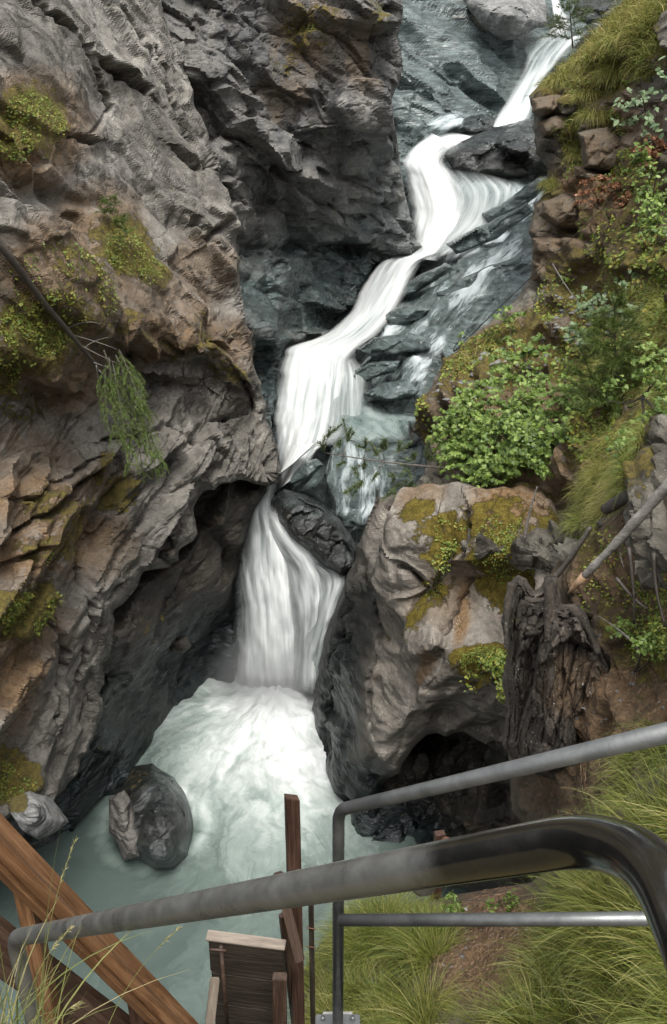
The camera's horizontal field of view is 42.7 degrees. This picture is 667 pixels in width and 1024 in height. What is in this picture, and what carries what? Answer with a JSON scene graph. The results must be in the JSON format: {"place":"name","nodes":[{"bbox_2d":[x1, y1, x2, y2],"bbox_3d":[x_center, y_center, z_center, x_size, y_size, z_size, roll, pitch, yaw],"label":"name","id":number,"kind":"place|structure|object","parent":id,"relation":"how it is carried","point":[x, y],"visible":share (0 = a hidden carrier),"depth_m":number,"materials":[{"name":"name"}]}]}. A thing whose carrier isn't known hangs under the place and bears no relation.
{"place":"outdoors","nodes":[
{"label":"outdoors","id":0,"kind":"place"},
{"bbox_2d":[6,480,266,849],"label":"cave wall","id":1,"kind":"structure","parent":0,"point":[151,680],"depth_m":17.08,"materials":[{"name":"stone"}]},
{"bbox_2d":[170,636,191,652],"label":"rock","id":2,"kind":"object","parent":1,"relation":"attached to","point":[181,645],"visible":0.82,"depth_m":17.34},
{"bbox_2d":[0,0,282,818],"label":"cliff","id":3,"kind":"structure","parent":0,"point":[111,76],"depth_m":13.74,"materials":[{"name":"stone"}]},
{"bbox_2d":[9,791,68,839],"bbox_3d":[-3.786,3.785,10.750,0.636,0.983,0.996,0,25,0],"label":"ledge rock","id":4,"kind":"object","parent":3,"relation":"on","point":[36,816],"visible":1,"depth_m":10.45,"materials":[{"name":"stone"}]},
{"bbox_2d":[0,85,165,803],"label":"ground cover","id":5,"kind":"object","parent":3,"relation":"on","point":[19,321],"visible":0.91,"depth_m":11.19,"materials":[{"name":"green plant"}]},
{"bbox_2d":[0,238,168,484],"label":"leaning conifer","id":6,"kind":"object","parent":3,"relation":"on","point":[5,251],"visible":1,"depth_m":11.36,"materials":[{"name":"green plant"}]},
{"bbox_2d":[93,193,123,214],"bbox_3d":[-3.570,-4.844,13.415,0.330,0.360,0.500,16,29,30],"label":"pine sapling","id":7,"kind":"object","parent":3,"relation":"on","point":[110,209],"visible":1,"depth_m":13.42,"materials":[{"name":"green plant"}]},
{"bbox_2d":[108,213,138,243],"bbox_3d":[-3.304,-4.458,13.362,0.440,0.506,0.547,0,25,0],"label":"pine sapling","id":8,"kind":"object","parent":3,"relation":"on","point":[121,219],"visible":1,"depth_m":13.35,"materials":[{"name":"green plant"}]},
{"bbox_2d":[158,546,178,564],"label":"rock","id":9,"kind":"object","parent":3,"relation":"on","point":[169,556],"visible":0.93,"depth_m":15.33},
{"bbox_2d":[168,533,178,547],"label":"rock","id":10,"kind":"object","parent":3,"relation":"on","point":[173,539],"visible":0.91,"depth_m":15.30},
{"bbox_2d":[0,654,475,1023],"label":"plunge pool water","id":11,"kind":"structure","parent":0,"point":[237,758],"depth_m":15.62,"materials":[{"name":"liquid"}]},
{"bbox_2d":[113,763,193,869],"bbox_3d":[-3.370,5.519,15.707,1.460,1.636,3.263,-12,28,-23],"label":"boulder","id":12,"kind":"object","parent":11,"relation":"in","point":[163,824],"visible":0.81,"depth_m":14.86,"materials":[{"name":"stone"}]},
{"bbox_2d":[109,790,138,859],"bbox_3d":[-3.606,5.394,14.740,0.426,1.080,1.079,-18,31,-34],"label":"boulder","id":13,"kind":"object","parent":12,"relation":"on","point":[122,831],"visible":1,"depth_m":14.57,"materials":[{"name":"stone"}]},
{"bbox_2d":[240,443,317,686],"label":"waterfall","id":14,"kind":"structure","parent":0,"point":[270,651],"depth_m":18.74,"materials":[{"name":"white liquid"}]},
{"bbox_2d":[161,0,421,427],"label":"cliff","id":15,"kind":"structure","parent":0,"point":[300,129],"depth_m":22.16,"materials":[{"name":"stone"}]},
{"bbox_2d":[269,514,324,682],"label":"waterfall","id":16,"kind":"structure","parent":0,"point":[302,562],"depth_m":18.25,"materials":[{"name":"white liquid"}]},
{"bbox_2d":[301,565,343,688],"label":"waterfall","id":17,"kind":"structure","parent":0,"point":[332,587],"depth_m":17.96,"materials":[{"name":"white liquid"}]},
{"bbox_2d":[327,362,361,438],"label":"waterfall","id":18,"kind":"structure","parent":0,"point":[349,397],"depth_m":22.32,"materials":[{"name":"white liquid"}]},
{"bbox_2d":[317,439,389,522],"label":"stream","id":19,"kind":"structure","parent":0,"point":[366,497],"depth_m":19.27,"materials":[{"name":"liquid"}]},
{"bbox_2d":[276,244,436,488],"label":"waterfall","id":20,"kind":"structure","parent":0,"point":[312,372],"depth_m":23.03,"materials":[{"name":"white liquid"}]},
{"bbox_2d":[341,403,415,442],"bbox_3d":[1.219,-2.287,21.518,2.388,0.058,3.912,0,25,0],"label":"water pool","id":21,"kind":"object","parent":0,"point":[377,422],"visible":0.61,"depth_m":21.36,"materials":[{"name":"liquid"}]},
{"bbox_2d":[234,0,601,653],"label":"cascade bedrock","id":22,"kind":"structure","parent":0,"point":[469,65],"depth_m":33.11,"materials":[{"name":"stone"}]},
{"bbox_2d":[286,459,322,491],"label":"ledge rock","id":23,"kind":"object","parent":22,"relation":"on","point":[304,473],"visible":0.94,"depth_m":19.88,"materials":[{"name":"stone"}]},
{"bbox_2d":[353,361,399,381],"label":"ledge rock","id":24,"kind":"object","parent":22,"relation":"on","point":[370,371],"visible":0.91,"depth_m":22.65,"materials":[{"name":"stone"}]},
{"bbox_2d":[362,379,419,402],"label":"ledge rock","id":25,"kind":"object","parent":22,"relation":"on","point":[401,389],"visible":0.92,"depth_m":21.71,"materials":[{"name":"stone"}]},
{"bbox_2d":[355,332,430,356],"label":"ledge rock","id":26,"kind":"object","parent":22,"relation":"on","point":[405,343],"visible":0.97,"depth_m":22.91,"materials":[{"name":"stone"}]},
{"bbox_2d":[377,438,421,449],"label":"ledge rock","id":27,"kind":"object","parent":22,"relation":"on","point":[417,441],"visible":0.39,"depth_m":19.78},
{"bbox_2d":[384,304,430,325],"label":"ledge rock","id":28,"kind":"object","parent":22,"relation":"on","point":[407,314],"visible":0.79,"depth_m":24.85,"materials":[{"name":"stone"}]},
{"bbox_2d":[401,263,455,298],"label":"ledge rock","id":29,"kind":"object","parent":22,"relation":"on","point":[419,283],"visible":0.94,"depth_m":26.74,"materials":[{"name":"stone"}]},
{"bbox_2d":[459,114,494,131],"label":"boulder","id":30,"kind":"object","parent":22,"relation":"on","point":[479,122],"visible":0.98,"depth_m":33.40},
{"bbox_2d":[436,254,528,296],"bbox_3d":[4.350,-6.841,25.079,2.647,1.534,1.128,5,26,11],"label":"ledge rock","id":31,"kind":"object","parent":22,"relation":"on","point":[517,263],"visible":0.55,"depth_m":24.68,"materials":[{"name":"stone"}]},
{"bbox_2d":[446,202,533,253],"bbox_3d":[5.005,-9.135,27.486,2.827,1.702,0.675,8,27,17],"label":"ledge rock","id":32,"kind":"object","parent":22,"relation":"on","point":[497,228],"visible":1,"depth_m":27.28,"materials":[{"name":"stone"}]},
{"bbox_2d":[465,0,546,39],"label":"boulder","id":33,"kind":"object","parent":22,"relation":"on","point":[506,19],"visible":1,"depth_m":36.02,"materials":[{"name":"stone"}]},
{"bbox_2d":[482,176,546,221],"bbox_3d":[6.132,-10.427,28.427,2.550,1.664,1.200,18,31,34],"label":"ledge rock","id":34,"kind":"object","parent":22,"relation":"on","point":[525,194],"visible":0.75,"depth_m":28.15,"materials":[{"name":"stone"}]},
{"bbox_2d":[573,0,621,24],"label":"boulder","id":35,"kind":"object","parent":22,"relation":"on","point":[601,6],"visible":0.44,"depth_m":38.04,"materials":[{"name":"stone"}]},
{"bbox_2d":[405,134,465,260],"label":"waterfall","id":36,"kind":"structure","parent":0,"point":[438,204],"depth_m":30.32,"materials":[{"name":"white liquid"}]},
{"bbox_2d":[312,475,563,817],"bbox_3d":[1.795,4.096,16.530,3.872,12.281,9.667,-5,26,-10],"label":"pale rock buttress","id":37,"kind":"object","parent":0,"point":[389,693],"visible":0.66,"depth_m":12.28,"materials":[{"name":"stone"}]},
{"bbox_2d":[271,489,357,576],"bbox_3d":[-0.344,0.521,18.672,1.689,1.854,2.986,-19,31,-35],"label":"boulder","id":38,"kind":"object","parent":37,"relation":"on","point":[321,534],"visible":0.9,"depth_m":17.87,"materials":[{"name":"stone"}]},
{"bbox_2d":[316,416,456,500],"bbox_3d":[0.783,-0.744,13.416,2.400,1.326,0.920,6,26,12],"label":"pine branch","id":39,"kind":"object","parent":37,"relation":"on","point":[359,483],"visible":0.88,"depth_m":13.47,"materials":[{"name":"green plant"}]},
{"bbox_2d":[426,536,458,591],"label":"leafy shrub","id":40,"kind":"object","parent":37,"relation":"on","point":[443,548],"visible":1,"depth_m":11.56,"materials":[{"name":"green plant"}]},
{"bbox_2d":[424,514,530,678],"bbox_3d":[1.878,1.052,11.377,0.972,2.221,1.984,-19,31,-34],"label":"ground cover","id":41,"kind":"object","parent":37,"relation":"on","point":[476,564],"visible":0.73,"depth_m":11.16,"materials":[{"name":"green plant"}]},
{"bbox_2d":[459,649,505,704],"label":"leafy shrub","id":42,"kind":"object","parent":37,"relation":"on","point":[495,669],"visible":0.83,"depth_m":10.24,"materials":[{"name":"green plant"}]},
{"bbox_2d":[461,644,505,683],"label":"grass","id":43,"kind":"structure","parent":37,"relation":"on","point":[482,657],"depth_m":11.10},
{"bbox_2d":[523,486,537,538],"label":"dead twig","id":44,"kind":"object","parent":37,"relation":"on","point":[527,523],"visible":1,"depth_m":10.24,"materials":[{"name":"wood"}]},
{"bbox_2d":[412,113,464,135],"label":"stream","id":45,"kind":"structure","parent":0,"point":[442,124],"depth_m":33.67,"materials":[{"name":"liquid"}]},
{"bbox_2d":[362,234,522,387],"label":"stream","id":46,"kind":"structure","parent":0,"point":[462,298],"depth_m":24.27,"materials":[{"name":"liquid"}]},
{"bbox_2d":[351,732,539,891],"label":"undercut wall","id":47,"kind":"structure","parent":0,"point":[480,808],"depth_m":15.34,"materials":[{"name":"stone"}]},
{"bbox_2d":[441,126,498,152],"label":"waterfall","id":48,"kind":"structure","parent":0,"point":[454,139],"depth_m":32.87,"materials":[{"name":"white liquid"}]},
{"bbox_2d":[434,178,508,254],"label":"waterfall","id":49,"kind":"structure","parent":0,"point":[481,198],"depth_m":29.46,"materials":[{"name":"white liquid"}]},
{"bbox_2d":[287,746,666,1023],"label":"grassy bank","id":50,"kind":"structure","parent":0,"point":[470,896],"depth_m":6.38,"materials":[{"name":"plant"}]},
{"bbox_2d":[0,813,197,1023],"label":"timber beams","id":51,"kind":"structure","parent":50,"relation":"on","point":[26,870],"depth_m":3.22,"materials":[{"name":"wood"}]},
{"bbox_2d":[205,930,286,1023],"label":"timber box","id":52,"kind":"object","parent":50,"relation":"on","point":[248,982],"visible":1,"depth_m":5.02,"materials":[{"name":"wood"}]},
{"bbox_2d":[273,794,304,1023],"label":"timber post","id":53,"kind":"object","parent":50,"relation":"on","point":[291,924],"visible":0.82,"depth_m":4.89,"materials":[{"name":"wood"}]},
{"bbox_2d":[307,905,315,1023],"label":"thin post","id":54,"kind":"object","parent":50,"relation":"on","point":[311,928],"visible":0.89,"depth_m":5.79,"materials":[{"name":"metal"}]},
{"bbox_2d":[8,814,666,1023],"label":"handrail","id":55,"kind":"object","parent":50,"relation":"on","point":[631,857],"visible":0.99,"depth_m":0.84,"materials":[{"name":"metal"}]},
{"bbox_2d":[323,1012,351,1013],"bbox_3d":[0.017,2.709,3.701,0.162,1.392,0.204,0,25,0],"label":"concrete footing","id":56,"kind":"object","parent":50,"relation":"on","point":[332,1012],"visible":0.18,"depth_m":3.49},
{"bbox_2d":[315,722,666,1023],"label":"railing","id":57,"kind":"object","parent":56,"relation":"on","point":[631,741],"visible":1,"depth_m":2.60,"materials":[{"name":"metal"}]},
{"bbox_2d":[429,830,448,900],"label":"rock","id":58,"kind":"object","parent":50,"relation":"on","point":[439,834],"visible":0.23,"depth_m":7.93,"materials":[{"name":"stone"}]},
{"bbox_2d":[438,888,519,912],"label":"leafy shrub","id":59,"kind":"object","parent":50,"relation":"on","point":[487,902],"visible":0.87,"depth_m":6.79,"materials":[{"name":"green plant"}]},
{"bbox_2d":[431,885,542,1014],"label":"needle litter","id":60,"kind":"object","parent":50,"relation":"on","point":[479,932],"visible":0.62,"depth_m":6.42,"materials":[{"name":"plant"}]},
{"bbox_2d":[435,290,664,1008],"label":"shrubs","id":61,"kind":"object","parent":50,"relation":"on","point":[530,367],"depth_m":15.01,"materials":[{"name":"plant"}]},
{"bbox_2d":[577,702,666,822],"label":"grass","id":62,"kind":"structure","parent":50,"relation":"on","point":[628,760],"depth_m":5.85,"materials":[{"name":"plant"}]},
{"bbox_2d":[438,179,534,260],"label":"stream","id":63,"kind":"structure","parent":0,"point":[513,190],"depth_m":28.97,"materials":[{"name":"liquid"}]},
{"bbox_2d":[444,119,547,177],"bbox_3d":[6.518,-13.411,31.375,4.460,1.928,3.645,16,30,30],"label":"boulder","id":64,"kind":"object","parent":63,"relation":"in","point":[503,151],"visible":0.79,"depth_m":30.59,"materials":[{"name":"stone"}]},
{"bbox_2d":[404,0,666,590],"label":"bank","id":65,"kind":"structure","parent":0,"point":[645,470],"depth_m":14.91,"materials":[{"name":"plant"}]},
{"bbox_2d":[484,328,505,343],"bbox_3d":[3.205,-3.417,16.732,0.534,0.478,0.508,14,29,27],"label":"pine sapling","id":66,"kind":"object","parent":65,"relation":"on","point":[492,334],"visible":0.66,"depth_m":16.72,"materials":[{"name":"green plant"}]},
{"bbox_2d":[426,345,589,487],"bbox_3d":[2.652,-1.333,12.615,2.435,1.796,3.132,0,25,0],"label":"leafy shrub","id":67,"kind":"object","parent":65,"relation":"on","point":[522,436],"visible":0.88,"depth_m":12.22,"materials":[{"name":"green plant"}]},
{"bbox_2d":[488,304,558,375],"bbox_3d":[3.231,-3.132,15.452,1.206,0.772,2.699,0,25,0],"label":"leafy shrub","id":68,"kind":"object","parent":65,"relation":"on","point":[510,358],"visible":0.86,"depth_m":14.45,"materials":[{"name":"green plant"}]},
{"bbox_2d":[532,260,545,282],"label":"rock","id":69,"kind":"object","parent":65,"relation":"on","point":[536,265],"visible":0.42,"depth_m":18.24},
{"bbox_2d":[414,21,666,468],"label":"ground cover","id":70,"kind":"object","parent":65,"relation":"on","point":[643,257],"visible":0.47,"depth_m":14.12,"materials":[{"name":"green plant"}]},
{"bbox_2d":[533,176,557,192],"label":"grass tussock","id":71,"kind":"object","parent":65,"relation":"on","point":[542,184],"depth_m":20.34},
{"bbox_2d":[532,95,561,117],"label":"rock","id":72,"kind":"object","parent":65,"relation":"on","point":[544,106],"visible":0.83,"depth_m":20.02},
{"bbox_2d":[532,233,561,254],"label":"rock","id":73,"kind":"object","parent":65,"relation":"on","point":[539,248],"visible":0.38,"depth_m":18.34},
{"bbox_2d":[430,0,666,376],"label":"grass","id":74,"kind":"structure","parent":65,"relation":"on","point":[646,11],"depth_m":16.89,"materials":[{"name":"plant"}]},
{"bbox_2d":[529,68,573,93],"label":"grass tussock","id":75,"kind":"object","parent":65,"relation":"on","point":[552,82],"depth_m":20.88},
{"bbox_2d":[538,115,565,136],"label":"rock","id":76,"kind":"object","parent":65,"relation":"on","point":[546,129],"visible":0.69,"depth_m":19.83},
{"bbox_2d":[453,141,661,351],"bbox_3d":[3.728,-4.454,15.189,2.553,4.076,3.728,0,25,0],"label":"leafy shrub","id":77,"kind":"object","parent":65,"relation":"on","point":[644,154],"visible":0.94,"depth_m":13.05,"materials":[{"name":"green plant"}]},
{"bbox_2d":[539,193,578,230],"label":"rock","id":78,"kind":"object","parent":65,"relation":"on","point":[560,212],"visible":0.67,"depth_m":18.01,"materials":[{"name":"stone"}]},
{"bbox_2d":[548,316,571,338],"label":"rock","id":79,"kind":"object","parent":65,"relation":"on","point":[563,321],"visible":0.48,"depth_m":15.38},
{"bbox_2d":[539,0,594,47],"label":"pine sapling","id":80,"kind":"object","parent":65,"relation":"on","point":[556,17],"visible":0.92,"depth_m":23.96,"materials":[{"name":"green plant"}]},
{"bbox_2d":[548,54,586,87],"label":"grass tussock","id":81,"kind":"object","parent":65,"relation":"on","point":[571,64],"depth_m":19.96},
{"bbox_2d":[562,148,580,166],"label":"grass tussock","id":82,"kind":"object","parent":65,"relation":"on","point":[574,155],"depth_m":19.47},
{"bbox_2d":[559,80,606,106],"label":"grass tussock","id":83,"kind":"object","parent":65,"relation":"on","point":[584,95],"depth_m":18.73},
{"bbox_2d":[565,102,612,128],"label":"grass tussock","id":84,"kind":"object","parent":65,"relation":"on","point":[588,114],"depth_m":18.09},
{"bbox_2d":[574,166,604,179],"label":"rock","id":85,"kind":"object","parent":65,"relation":"on","point":[582,173],"visible":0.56,"depth_m":17.64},
{"bbox_2d":[578,127,620,172],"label":"rock","id":86,"kind":"object","parent":65,"relation":"on","point":[599,148],"visible":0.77,"depth_m":17.23,"materials":[{"name":"stone"}]},
{"bbox_2d":[550,290,654,417],"bbox_3d":[3.738,-1.941,10.830,1.790,1.851,1.444,-7,26,-14],"label":"pine sapling","id":87,"kind":"object","parent":65,"relation":"on","point":[613,361],"visible":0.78,"depth_m":10.66,"materials":[{"name":"green plant"}]},
{"bbox_2d":[560,269,645,345],"bbox_3d":[4.027,-2.959,12.718,1.205,1.106,1.810,7,26,14],"label":"leafy shrub","id":88,"kind":"object","parent":65,"relation":"on","point":[585,305],"visible":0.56,"depth_m":13.07,"materials":[{"name":"green plant"}]},
{"bbox_2d":[582,61,626,95],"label":"grass tussock","id":89,"kind":"object","parent":65,"relation":"on","point":[610,73],"depth_m":17.86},
{"bbox_2d":[585,30,627,67],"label":"grass tussock","id":90,"kind":"object","parent":65,"relation":"on","point":[606,44],"depth_m":17.24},
{"bbox_2d":[550,282,666,543],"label":"grass","id":91,"kind":"structure","parent":65,"relation":"on","point":[612,483],"depth_m":9.61,"materials":[{"name":"plant"}]},
{"bbox_2d":[601,489,627,514],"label":"rock","id":92,"kind":"object","parent":65,"relation":"on","point":[608,506],"visible":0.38,"depth_m":7.84,"materials":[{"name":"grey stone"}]},
{"bbox_2d":[567,477,666,593],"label":"fallen log","id":93,"kind":"object","parent":65,"relation":"on","point":[654,500],"visible":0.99,"depth_m":6.75,"materials":[{"name":"grey wood"}]},
{"bbox_2d":[572,134,666,209],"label":"dead bush","id":94,"kind":"object","parent":65,"relation":"on","point":[661,145],"visible":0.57,"depth_m":16.11,"materials":[{"name":"dry red-brown leaves"},{"name":"dark bark"}]},
{"bbox_2d":[627,547,635,623],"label":"twig","id":95,"kind":"object","parent":65,"relation":"hanging from","point":[630,559],"visible":1,"depth_m":6.56,"materials":[{"name":"wood"}]},
{"bbox_2d":[601,333,666,457],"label":"leafy shrub","id":96,"kind":"object","parent":65,"relation":"on","point":[644,371],"visible":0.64,"depth_m":8.53,"materials":[{"name":"green plant"}]},
{"bbox_2d":[609,56,666,141],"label":"leafy shrub","id":97,"kind":"object","parent":65,"relation":"on","point":[649,117],"visible":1,"depth_m":12.83,"materials":[{"name":"green plant"}]},
{"bbox_2d":[629,156,666,248],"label":"leafy shrub","id":98,"kind":"object","parent":65,"relation":"on","point":[649,221],"visible":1,"depth_m":11.54,"materials":[{"name":"green plant"}]},
{"bbox_2d":[651,552,664,621],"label":"twig","id":99,"kind":"object","parent":65,"relation":"hanging from","point":[654,567],"visible":0.99,"depth_m":6.34,"materials":[{"name":"wood"}]},
{"bbox_2d":[493,36,579,126],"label":"waterfall","id":100,"kind":"structure","parent":0,"point":[517,107],"depth_m":35.09,"materials":[{"name":"white liquid"}]},
{"bbox_2d":[536,0,569,42],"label":"waterfall","id":101,"kind":"structure","parent":0,"point":[556,10],"depth_m":41.47,"materials":[{"name":"white liquid"}]},
{"bbox_2d":[526,27,588,59],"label":"waterfall","id":102,"kind":"structure","parent":0,"point":[550,47],"depth_m":37.25,"materials":[{"name":"white liquid"}]},
{"bbox_2d":[507,496,666,824],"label":"soil slope","id":103,"kind":"structure","parent":0,"point":[529,797],"depth_m":7.28,"materials":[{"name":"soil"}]},
{"bbox_2d":[501,572,610,779],"bbox_3d":[2.108,1.573,7.882,1.365,2.474,1.742,0,25,0],"label":"tree stump","id":104,"kind":"object","parent":103,"relation":"on","point":[557,662],"visible":0.84,"depth_m":7.36,"materials":[{"name":"brown wood"}]},
{"bbox_2d":[553,526,591,577],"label":"dead twig","id":105,"kind":"object","parent":103,"relation":"on","point":[569,559],"visible":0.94,"depth_m":8.45,"materials":[{"name":"wood"}]},
{"bbox_2d":[577,525,666,663],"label":"ground cover","id":106,"kind":"object","parent":103,"relation":"on","point":[660,639],"visible":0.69,"depth_m":6.98,"materials":[{"name":"green plant"}]},
{"bbox_2d":[615,577,648,608],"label":"twig","id":107,"kind":"object","parent":103,"relation":"on","point":[622,585],"visible":1,"depth_m":6.63,"materials":[{"name":"wood"}]},
{"bbox_2d":[606,616,662,672],"bbox_3d":[2.387,1.036,6.734,0.316,0.504,0.717,-2,25,-5],"label":"leafy shrub","id":108,"kind":"object","parent":103,"relation":"on","point":[642,643],"visible":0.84,"depth_m":6.54,"materials":[{"name":"green plant"}]},
{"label":"hillside","id":109,"kind":"structure","parent":0,"visible":0},
{"bbox_2d":[0,832,186,1023],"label":"grass","id":110,"kind":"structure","parent":109,"relation":"on","point":[17,1016],"depth_m":1.56,"materials":[{"name":"plant"}]},
{"bbox_2d":[22,926,73,1023],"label":"grass stalk","id":111,"kind":"object","parent":110,"relation":"attached to","point":[60,938],"depth_m":1.49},
{"bbox_2d":[38,836,78,1014],"bbox_3d":[-0.557,0.851,1.703,0.017,0.380,0.198,11,27,21],"label":"grass stalk","id":112,"kind":"object","parent":110,"relation":"on","point":[62,875],"depth_m":1.69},
{"bbox_2d":[109,926,182,1022],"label":"grass stalk","id":113,"kind":"object","parent":110,"relation":"attached to","point":[145,962],"depth_m":1.79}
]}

